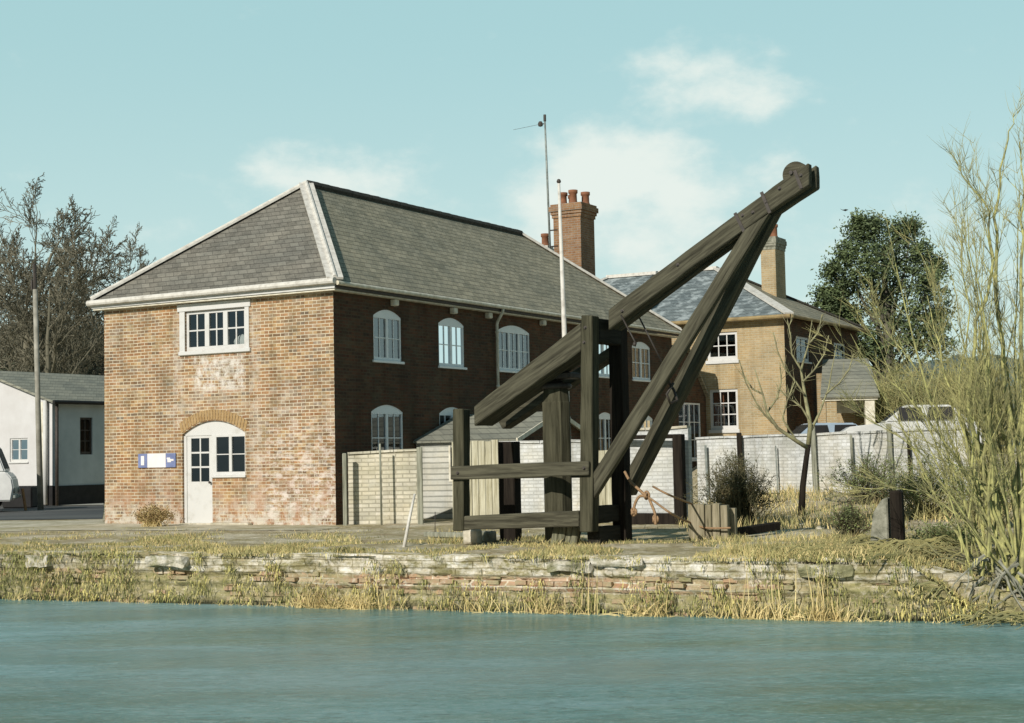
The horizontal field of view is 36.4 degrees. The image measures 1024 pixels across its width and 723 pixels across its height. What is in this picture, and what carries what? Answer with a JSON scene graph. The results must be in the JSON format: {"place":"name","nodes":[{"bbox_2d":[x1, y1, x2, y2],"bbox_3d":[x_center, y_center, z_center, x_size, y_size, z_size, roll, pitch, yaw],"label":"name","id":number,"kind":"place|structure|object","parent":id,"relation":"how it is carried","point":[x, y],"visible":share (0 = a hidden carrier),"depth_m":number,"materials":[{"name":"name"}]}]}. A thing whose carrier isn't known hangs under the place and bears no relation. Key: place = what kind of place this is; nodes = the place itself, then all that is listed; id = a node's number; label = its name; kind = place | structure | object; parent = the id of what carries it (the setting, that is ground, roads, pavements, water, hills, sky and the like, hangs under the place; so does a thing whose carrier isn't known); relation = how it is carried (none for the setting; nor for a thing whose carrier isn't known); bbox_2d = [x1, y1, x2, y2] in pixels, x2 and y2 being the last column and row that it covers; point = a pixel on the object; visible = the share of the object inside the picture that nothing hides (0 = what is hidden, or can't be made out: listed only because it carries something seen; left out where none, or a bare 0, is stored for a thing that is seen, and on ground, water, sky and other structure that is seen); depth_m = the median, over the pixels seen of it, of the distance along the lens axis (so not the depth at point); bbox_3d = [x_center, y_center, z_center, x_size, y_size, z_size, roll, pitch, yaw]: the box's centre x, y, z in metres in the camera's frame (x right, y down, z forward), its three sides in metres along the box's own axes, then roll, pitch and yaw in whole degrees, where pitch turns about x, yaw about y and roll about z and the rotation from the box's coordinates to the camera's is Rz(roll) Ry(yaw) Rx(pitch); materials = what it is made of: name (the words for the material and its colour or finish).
{"place":"outdoors","nodes":[
{"label":"outdoors","id":0,"kind":"place"},
{"bbox_2d":[0,505,103,519],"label":"road","id":1,"kind":"structure","parent":0,"point":[75,512],"depth_m":46.17,"materials":[{"name":"grey asphalt"}]},
{"bbox_2d":[0,448,20,505],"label":"delivery van","id":2,"kind":"object","parent":1,"relation":"on","point":[9,488],"visible":1,"depth_m":48.02,"materials":[{"name":"paint"}]},
{"bbox_2d":[3,486,36,507],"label":"wall plinth","id":3,"kind":"structure","parent":1,"relation":"on","point":[30,492],"depth_m":52.34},
{"bbox_2d":[21,488,26,510],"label":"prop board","id":4,"kind":"object","parent":1,"relation":"on","point":[24,500],"visible":0.86,"depth_m":49.37,"materials":[{"name":"brown wood"}]},
{"bbox_2d":[31,263,43,509],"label":"telegraph pole","id":5,"kind":"object","parent":1,"relation":"on","point":[40,499],"visible":0.89,"depth_m":49.98,"materials":[{"name":"wood"}]},
{"bbox_2d":[1,503,103,505],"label":"yard apron","id":6,"kind":"object","parent":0,"point":[86,504],"visible":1,"depth_m":55.28,"materials":[{"name":"concrete"}]},
{"bbox_2d":[0,520,339,530],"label":"path","id":7,"kind":"structure","parent":0,"point":[53,525],"depth_m":34.76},
{"bbox_2d":[129,499,177,526],"bbox_3d":[-8.046,3.415,35.165,1.065,0.622,1.242,-1,-3,0],"label":"bush","id":8,"kind":"object","parent":7,"relation":"on","point":[149,517],"visible":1,"depth_m":34.95,"materials":[{"name":"beige plant"}]},
{"bbox_2d":[0,599,1023,722],"bbox_3d":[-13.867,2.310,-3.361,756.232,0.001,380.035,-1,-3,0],"label":"water","id":9,"kind":"structure","parent":0,"point":[66,661],"depth_m":16.56,"materials":[{"name":"teal liquid"}]},
{"bbox_2d":[5,563,1020,625],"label":"reeds","id":10,"kind":"object","parent":9,"relation":"in","point":[352,605],"visible":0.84,"depth_m":21.56,"materials":[{"name":"plant"}]},
{"bbox_2d":[0,448,1023,610],"bbox_3d":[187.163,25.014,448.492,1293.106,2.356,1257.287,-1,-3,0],"label":"ground","id":11,"kind":"structure","parent":0,"point":[394,532],"depth_m":28.93,"materials":[{"name":"plant"}]},
{"bbox_2d":[0,224,60,371],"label":"bare tree","id":12,"kind":"object","parent":11,"relation":"on","point":[17,236],"visible":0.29,"depth_m":84.25,"materials":[{"name":"plant"}]},
{"bbox_2d":[0,234,103,372],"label":"bare tree","id":13,"kind":"object","parent":11,"relation":"on","point":[42,262],"visible":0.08,"depth_m":92.30,"materials":[{"name":"plant"}]},
{"bbox_2d":[0,336,103,374],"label":"undergrowth","id":14,"kind":"object","parent":11,"relation":"on","point":[89,371],"visible":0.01,"depth_m":85.37,"materials":[{"name":"plant"}]},
{"bbox_2d":[0,285,103,374],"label":"thicket","id":15,"kind":"object","parent":11,"relation":"on","point":[61,335],"visible":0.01,"depth_m":105.12,"materials":[{"name":"plant"}]},
{"bbox_2d":[0,371,104,505],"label":"white cottage","id":16,"kind":"structure","parent":11,"relation":"on","point":[73,430],"depth_m":55.94,"materials":[{"name":"paint"}]},
{"bbox_2d":[8,438,28,463],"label":"window","id":17,"kind":"structure","parent":16,"relation":"in","point":[19,446],"depth_m":55.84,"materials":[{"name":"white paint"}]},
{"bbox_2d":[80,417,91,454],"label":"window","id":18,"kind":"structure","parent":16,"relation":"in","point":[90,443],"depth_m":56.47,"materials":[{"name":"glass"}]},
{"bbox_2d":[0,172,107,373],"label":"bare tree","id":19,"kind":"object","parent":11,"relation":"on","point":[27,290],"visible":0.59,"depth_m":79.60,"materials":[{"name":"brown plant"}]},
{"bbox_2d":[0,236,129,374],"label":"bare tree","id":20,"kind":"object","parent":11,"relation":"on","point":[77,312],"visible":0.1,"depth_m":85.90,"materials":[{"name":"plant"}]},
{"bbox_2d":[0,213,132,374],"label":"bare tree","id":21,"kind":"object","parent":11,"relation":"on","point":[66,306],"visible":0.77,"depth_m":74.78,"materials":[{"name":"plant"}]},
{"bbox_2d":[58,216,155,374],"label":"bare tree","id":22,"kind":"object","parent":11,"relation":"on","point":[140,254],"visible":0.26,"depth_m":105.27,"materials":[{"name":"plant"}]},
{"bbox_2d":[342,453,347,525],"bbox_3d":[-3.615,2.841,33.734,0.090,1.710,0.090,-1,-3,0],"label":"timber post","id":23,"kind":"object","parent":11,"relation":"on","point":[344,474],"visible":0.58,"depth_m":33.70,"materials":[{"name":"grey wood"}]},
{"bbox_2d":[379,444,382,524],"bbox_3d":[-2.832,2.649,33.627,0.054,1.750,0.044,-1,-3,0],"label":"stake","id":24,"kind":"object","parent":11,"relation":"on","point":[380,474],"visible":1,"depth_m":33.61,"materials":[{"name":"grey wood"}]},
{"bbox_2d":[347,449,417,524],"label":"garden wall","id":25,"kind":"structure","parent":11,"relation":"on","point":[399,476],"depth_m":34.05,"materials":[{"name":"brick"}]},
{"bbox_2d":[86,180,681,524],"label":"brick warehouse","id":26,"kind":"structure","parent":11,"relation":"on","point":[360,321],"depth_m":36.74,"materials":[{"name":"brown brick"}]},
{"bbox_2d":[138,453,175,467],"bbox_3d":[-8.320,2.321,36.524,1.160,0.330,0.043,-3,-4,30],"label":"notice board","id":27,"kind":"object","parent":26,"relation":"attached to","point":[159,460],"visible":1,"depth_m":36.50,"materials":[{"name":"plastic"}]},
{"bbox_2d":[187,435,211,522],"bbox_3d":[-7.213,2.717,35.969,0.760,2.010,0.120,-3,-4,30],"label":"door","id":28,"kind":"structure","parent":26,"relation":"in","point":[199,493],"depth_m":35.99,"materials":[{"name":"white paint"}]},
{"bbox_2d":[177,299,250,355],"bbox_3d":[-6.846,-0.775,35.897,2.170,1.195,0.172,-3,-4,30],"label":"window","id":29,"kind":"structure","parent":26,"relation":"in","point":[244,304],"depth_m":35.91,"materials":[{"name":"white paint"}]},
{"bbox_2d":[211,434,246,477],"bbox_3d":[-6.426,2.150,35.517,1.000,0.985,0.162,-3,-4,30],"label":"window","id":30,"kind":"structure","parent":26,"relation":"in","point":[231,474],"depth_m":35.54,"materials":[{"name":"white paint"}]},
{"bbox_2d":[234,334,243,343],"bbox_3d":[-6.158,-0.451,35.746,0.544,0.361,0.200,-3,-4,30],"label":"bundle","id":31,"kind":"object","parent":26,"relation":"on","point":[241,339],"visible":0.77,"depth_m":35.68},
{"bbox_2d":[371,405,402,449],"bbox_3d":[-2.896,1.688,35.853,0.068,1.380,1.300,-3,-4,30],"label":"window","id":32,"kind":"structure","parent":26,"relation":"in","point":[384,409],"depth_m":35.86,"materials":[{"name":"white paint"}]},
{"bbox_2d":[373,310,404,363],"bbox_3d":[-2.885,-0.576,36.023,0.132,1.240,1.250,-3,-4,30],"label":"window","id":33,"kind":"structure","parent":26,"relation":"in","point":[387,315],"depth_m":36.02,"materials":[{"name":"white paint"}]},
{"bbox_2d":[439,407,457,421],"bbox_3d":[-1.490,1.811,38.317,0.068,1.380,1.220,-3,-4,30],"label":"window","id":34,"kind":"structure","parent":26,"relation":"in","point":[448,411],"depth_m":38.17,"materials":[{"name":"white paint"}]},
{"bbox_2d":[438,318,466,369],"bbox_3d":[-1.501,-0.446,38.448,0.132,1.260,1.300,-3,-4,30],"label":"window","id":35,"kind":"structure","parent":26,"relation":"in","point":[451,335],"depth_m":38.44,"materials":[{"name":"white paint"}]},
{"bbox_2d":[498,325,529,372],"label":"window","id":36,"kind":"structure","parent":26,"relation":"in","point":[510,329],"depth_m":41.19,"materials":[{"name":"white paint"}]},
{"bbox_2d":[541,233,553,250],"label":"chimney","id":37,"kind":"object","parent":26,"relation":"on","point":[545,239],"visible":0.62,"depth_m":52.13,"materials":[{"name":"brick"}]},
{"bbox_2d":[548,189,598,322],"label":"tall chimney","id":38,"kind":"object","parent":26,"relation":"on","point":[578,218],"visible":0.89,"depth_m":50.73,"materials":[{"name":"orange brick"}]},
{"bbox_2d":[514,114,557,248],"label":"aerial mast","id":39,"kind":"object","parent":38,"relation":"attached to","point":[540,123],"visible":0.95,"depth_m":51.13,"materials":[{"name":"metal"}]},
{"bbox_2d":[599,344,608,377],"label":"window","id":40,"kind":"structure","parent":26,"relation":"in","point":[604,373],"depth_m":45.78,"materials":[{"name":"white paint"}]},
{"bbox_2d":[599,412,610,450],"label":"window","id":41,"kind":"structure","parent":26,"relation":"in","point":[605,416],"depth_m":45.65,"materials":[{"name":"white paint"}]},
{"bbox_2d":[632,342,650,381],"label":"window","id":42,"kind":"structure","parent":26,"relation":"in","point":[640,345],"depth_m":48.06,"materials":[{"name":"white paint"}]},
{"bbox_2d":[641,416,651,427],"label":"window","id":43,"kind":"structure","parent":26,"relation":"in","point":[648,422],"depth_m":48.33,"materials":[{"name":"white paint"}]},
{"bbox_2d":[402,494,415,546],"bbox_3d":[-1.683,2.610,25.405,0.058,0.902,0.350,-3,-4,34],"label":"leaning stake","id":44,"kind":"object","parent":11,"relation":"on","point":[408,526],"visible":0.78,"depth_m":25.37,"materials":[{"name":"grey wood"}]},
{"bbox_2d":[416,447,422,523],"bbox_3d":[-1.982,2.750,33.588,0.120,1.810,0.120,-1,-3,0],"label":"timber post","id":45,"kind":"object","parent":11,"relation":"on","point":[419,486],"visible":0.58,"depth_m":33.53,"materials":[{"name":"grey wood"}]},
{"bbox_2d":[423,532,462,537],"bbox_3d":[-1.174,3.053,27.468,0.090,0.100,1.103,2,-5,-44],"label":"plank","id":46,"kind":"object","parent":11,"relation":"on","point":[443,534],"visible":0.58,"depth_m":27.43,"materials":[{"name":"grey wood"}]},
{"bbox_2d":[463,529,481,543],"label":"stone block","id":47,"kind":"structure","parent":11,"relation":"on","point":[472,536],"depth_m":25.78,"materials":[{"name":"grey stone"}]},
{"bbox_2d":[452,440,499,515],"bbox_3d":[-0.775,2.580,33.597,1.170,1.763,0.078,-3,-4,30],"label":"board fence","id":48,"kind":"object","parent":11,"relation":"on","point":[484,496],"visible":0.42,"depth_m":33.47,"materials":[{"name":"beige wood"}]},
{"bbox_2d":[482,530,496,542],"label":"stone block","id":49,"kind":"structure","parent":11,"relation":"on","point":[488,536],"depth_m":26.05,"materials":[{"name":"grey stone"}]},
{"bbox_2d":[413,411,579,518],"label":"outbuilding","id":50,"kind":"structure","parent":11,"relation":"on","point":[435,444],"depth_m":36.47,"materials":[{"name":"wood"}]},
{"bbox_2d":[0,482,1020,621],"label":"dry grass","id":51,"kind":"structure","parent":11,"relation":"on","point":[595,549],"depth_m":25.14,"materials":[{"name":"plant"}]},
{"bbox_2d":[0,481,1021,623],"bbox_3d":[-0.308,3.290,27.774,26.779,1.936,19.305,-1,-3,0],"label":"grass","id":52,"kind":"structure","parent":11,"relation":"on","point":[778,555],"depth_m":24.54,"materials":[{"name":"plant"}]},
{"bbox_2d":[0,550,1023,621],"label":"quay wall","id":53,"kind":"structure","parent":11,"relation":"on","point":[685,578],"depth_m":22.66,"materials":[{"name":"stone"}]},
{"bbox_2d":[0,547,1022,624],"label":"hanging weeds","id":54,"kind":"object","parent":53,"relation":"attached to","point":[377,579],"visible":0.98,"depth_m":22.69,"materials":[{"name":"yellow plant"}]},
{"bbox_2d":[499,439,580,512],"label":"yard wall","id":55,"kind":"structure","parent":11,"relation":"on","point":[532,495],"depth_m":32.94,"materials":[{"name":"brick"}]},
{"bbox_2d":[557,179,569,401],"bbox_3d":[1.151,-0.215,33.574,0.229,7.507,0.130,-1,-3,0],"label":"flagpole","id":56,"kind":"object","parent":11,"relation":"on","point":[563,310],"visible":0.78,"depth_m":33.65,"materials":[{"name":"metal"}]},
{"bbox_2d":[551,527,580,544],"bbox_3d":[0.857,2.780,24.710,0.483,0.394,0.258,-2,-4,17],"label":"log stump","id":57,"kind":"object","parent":11,"relation":"on","point":[570,535],"visible":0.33,"depth_m":24.62,"materials":[{"name":"brown wood"}]},
{"bbox_2d":[599,450,612,522],"bbox_3d":[1.949,2.582,32.272,0.930,1.493,0.080,-3,-4,30],"label":"board fence","id":58,"kind":"object","parent":11,"relation":"on","point":[605,496],"visible":0.13,"depth_m":32.24,"materials":[{"name":"beige wood"}]},
{"bbox_2d":[451,161,819,543],"bbox_3d":[1.960,0.110,24.564,6.106,5.930,1.552,-3,-4,30],"label":"timber crane","id":59,"kind":"object","parent":11,"relation":"on","point":[743,235],"visible":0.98,"depth_m":24.44,"materials":[{"name":"wood"}]},
{"bbox_2d":[624,471,730,528],"bbox_3d":[2.489,2.216,24.798,1.194,0.978,1.928,-4,-4,37],"label":"rope","id":60,"kind":"object","parent":59,"relation":"attached to","point":[646,496],"visible":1,"depth_m":24.32,"materials":[{"name":"brown fabric"}]},
{"bbox_2d":[632,434,686,524],"bbox_3d":[2.819,2.435,31.517,1.440,1.900,0.200,-3,-4,30],"label":"timber gateway","id":61,"kind":"object","parent":11,"relation":"on","point":[679,471],"visible":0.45,"depth_m":31.16,"materials":[{"name":"black wood"}]},
{"bbox_2d":[630,425,692,517],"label":"yard wall","id":62,"kind":"structure","parent":11,"relation":"on","point":[660,474],"depth_m":31.67,"materials":[{"name":"brick"}]},
{"bbox_2d":[672,345,708,467],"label":"brick annexe","id":63,"kind":"structure","parent":11,"relation":"on","point":[692,412],"depth_m":51.92,"materials":[{"name":"brick"}]},
{"bbox_2d":[682,403,700,460],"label":"window","id":64,"kind":"structure","parent":63,"relation":"in","point":[694,458],"depth_m":51.45,"materials":[{"name":"white paint"}]},
{"bbox_2d":[704,445,708,500],"bbox_3d":[4.634,2.737,37.061,0.080,1.501,0.050,-1,-3,0],"label":"garden post","id":65,"kind":"object","parent":11,"relation":"on","point":[706,465],"visible":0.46,"depth_m":37.06,"materials":[{"name":"wood"}]},
{"bbox_2d":[688,503,737,539],"bbox_3d":[3.300,2.671,25.594,0.722,0.690,0.520,-2,-4,16],"label":"wooden crate","id":66,"kind":"object","parent":11,"relation":"on","point":[714,515],"visible":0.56,"depth_m":25.39,"materials":[{"name":"brown wood"}]},
{"bbox_2d":[601,266,869,436],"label":"brick house","id":67,"kind":"structure","parent":11,"relation":"on","point":[746,336],"depth_m":52.25,"materials":[{"name":"beige brick"}]},
{"bbox_2d":[705,331,738,363],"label":"window","id":68,"kind":"structure","parent":67,"relation":"in","point":[724,359],"depth_m":52.17,"materials":[{"name":"white paint"}]},
{"bbox_2d":[709,389,739,432],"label":"window","id":69,"kind":"structure","parent":67,"relation":"in","point":[735,428],"depth_m":52.10,"materials":[{"name":"white paint"}]},
{"bbox_2d":[761,224,786,298],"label":"house chimney","id":70,"kind":"object","parent":67,"relation":"on","point":[773,277],"visible":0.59,"depth_m":55.96,"materials":[{"name":"beige brick"}]},
{"bbox_2d":[796,336,811,363],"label":"window","id":71,"kind":"structure","parent":67,"relation":"in","point":[801,338],"depth_m":52.81,"materials":[{"name":"white paint"}]},
{"bbox_2d":[834,342,844,358],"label":"window","id":72,"kind":"structure","parent":67,"relation":"in","point":[838,344],"depth_m":56.41,"materials":[{"name":"white paint"}]},
{"bbox_2d":[683,445,789,526],"bbox_3d":[4.233,2.339,29.265,1.961,1.540,1.871,-4,-5,39],"label":"round bush","id":73,"kind":"object","parent":11,"relation":"on","point":[735,489],"visible":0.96,"depth_m":29.19,"materials":[{"name":"green plant"}]},
{"bbox_2d":[736,433,742,470],"bbox_3d":[5.336,2.547,36.380,0.140,1.771,0.110,-1,-3,0],"label":"garden post","id":74,"kind":"object","parent":11,"relation":"on","point":[739,442],"visible":0.42,"depth_m":36.36,"materials":[{"name":"brown wood"}]},
{"bbox_2d":[737,522,780,535],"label":"fallen beam","id":75,"kind":"structure","parent":11,"relation":"on","point":[759,528],"depth_m":26.46,"materials":[{"name":"black wood"}]},
{"bbox_2d":[775,446,778,492],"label":"garden post","id":76,"kind":"object","parent":11,"relation":"on","point":[776,467],"visible":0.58,"depth_m":35.66,"materials":[{"name":"wood"}]},
{"bbox_2d":[733,312,857,515],"bbox_3d":[5.729,1.037,31.094,2.596,4.203,0.706,-1,-4,-9],"label":"bare sapling","id":77,"kind":"object","parent":11,"relation":"on","point":[803,480],"visible":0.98,"depth_m":30.97,"materials":[{"name":"brown plant"}]},
{"bbox_2d":[811,426,817,492],"bbox_3d":[6.784,2.382,34.964,0.130,1.871,0.100,-1,-3,0],"label":"garden post","id":78,"kind":"object","parent":11,"relation":"on","point":[814,461],"visible":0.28,"depth_m":34.93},
{"bbox_2d":[790,423,857,433],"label":"parked car","id":79,"kind":"object","parent":11,"relation":"on","point":[823,428],"visible":0.08,"depth_m":44.36,"materials":[{"name":"paint"}]},
{"bbox_2d":[695,426,974,503],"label":"white garden wall","id":80,"kind":"structure","parent":11,"relation":"on","point":[831,447],"depth_m":35.20,"materials":[{"name":"brick"}]},
{"bbox_2d":[817,496,874,539],"bbox_3d":[5.254,2.453,24.364,0.866,0.710,0.851,-3,-4,31],"label":"thorn bush","id":81,"kind":"object","parent":11,"relation":"on","point":[850,520],"visible":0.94,"depth_m":24.30,"materials":[{"name":"green plant"}]},
{"bbox_2d":[816,358,879,425],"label":"garage","id":82,"kind":"structure","parent":11,"relation":"on","point":[833,411],"depth_m":51.59,"materials":[{"name":"beige brick"}]},
{"bbox_2d":[850,435,854,492],"bbox_3d":[7.491,2.436,34.266,0.080,1.651,0.050,-1,-3,0],"label":"garden post","id":83,"kind":"object","parent":11,"relation":"on","point":[851,446],"visible":0.5,"depth_m":34.27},
{"bbox_2d":[809,452,922,504],"bbox_3d":[7.392,2.410,32.531,2.295,1.137,2.131,2,-4,-39],"label":"scrub bush","id":84,"kind":"object","parent":11,"relation":"on","point":[861,483],"visible":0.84,"depth_m":32.28,"materials":[{"name":"green plant"}]},
{"bbox_2d":[805,207,962,398],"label":"evergreen tree","id":85,"kind":"object","parent":11,"relation":"on","point":[861,224],"visible":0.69,"depth_m":61.96,"materials":[{"name":"green plant"}]},
{"bbox_2d":[872,370,900,421],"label":"background shrub","id":86,"kind":"object","parent":11,"relation":"on","point":[882,390],"depth_m":55.66,"materials":[{"name":"green plant"}]},
{"bbox_2d":[870,490,905,544],"bbox_3d":[5.345,2.308,22.256,0.502,0.931,0.200,-3,-4,26],"label":"split post","id":87,"kind":"object","parent":11,"relation":"on","point":[888,520],"visible":0.61,"depth_m":22.16,"materials":[{"name":"brown wood"}]},
{"bbox_2d":[886,423,893,484],"bbox_3d":[8.167,2.273,33.609,0.120,1.871,0.090,-1,-3,0],"label":"garden post","id":88,"kind":"object","parent":11,"relation":"on","point":[889,438],"visible":0.5,"depth_m":33.60,"materials":[{"name":"beige wood"}]},
{"bbox_2d":[765,534,1023,629],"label":"fallen twigs","id":89,"kind":"object","parent":11,"relation":"on","point":[950,551],"visible":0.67,"depth_m":20.92,"materials":[{"name":"beige plant"}]},
{"bbox_2d":[838,358,954,424],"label":"background shrub","id":90,"kind":"object","parent":11,"relation":"on","point":[894,398],"visible":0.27,"depth_m":51.59,"materials":[{"name":"green plant"}]},
{"bbox_2d":[907,444,911,484],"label":"garden post","id":91,"kind":"object","parent":11,"relation":"on","point":[909,453],"visible":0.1,"depth_m":33.27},
{"bbox_2d":[799,86,1023,621],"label":"willow tree","id":92,"kind":"object","parent":11,"relation":"on","point":[990,491],"visible":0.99,"depth_m":20.47,"materials":[{"name":"green plant"}]},
{"bbox_2d":[840,405,984,441],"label":"parked car","id":93,"kind":"object","parent":11,"relation":"on","point":[887,420],"visible":0.08,"depth_m":42.30,"materials":[{"name":"paint"}]},
{"bbox_2d":[856,447,1010,519],"bbox_3d":[8.196,2.319,29.783,3.223,1.370,2.698,-1,-3,0],"label":"scrub bush","id":94,"kind":"object","parent":11,"relation":"on","point":[918,501],"visible":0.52,"depth_m":29.76,"materials":[{"name":"green plant"}]},
{"bbox_2d":[905,516,1006,547],"bbox_3d":[6.388,2.539,22.644,1.582,0.591,1.471,-1,-3,0],"label":"scrub bush","id":95,"kind":"object","parent":11,"relation":"on","point":[934,531],"visible":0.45,"depth_m":22.51,"materials":[{"name":"green plant"}]},
{"bbox_2d":[905,357,1006,420],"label":"background shrub","id":96,"kind":"object","parent":11,"relation":"on","point":[936,374],"visible":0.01,"depth_m":59.89,"materials":[{"name":"green plant"}]},
{"bbox_2d":[910,356,1020,452],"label":"background shrub","id":97,"kind":"object","parent":11,"relation":"on","point":[1005,413],"visible":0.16,"depth_m":49.76,"materials":[{"name":"green plant"}]},
{"bbox_2d":[926,452,1021,528],"bbox_3d":[8.357,2.184,27.344,1.868,1.509,1.794,0,-4,-11],"label":"scrub bush","id":98,"kind":"object","parent":11,"relation":"on","point":[973,512],"visible":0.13,"depth_m":27.29,"materials":[{"name":"green plant"}]},
{"bbox_2d":[0,0,1023,365],"label":"sky","id":99,"kind":"structure","parent":0,"point":[176,119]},
{"bbox_2d":[871,354,1021,447],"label":"hills","id":100,"kind":"structure","parent":0,"point":[926,363],"depth_m":239.40,"materials":[{"name":"green plant"}]}
]}

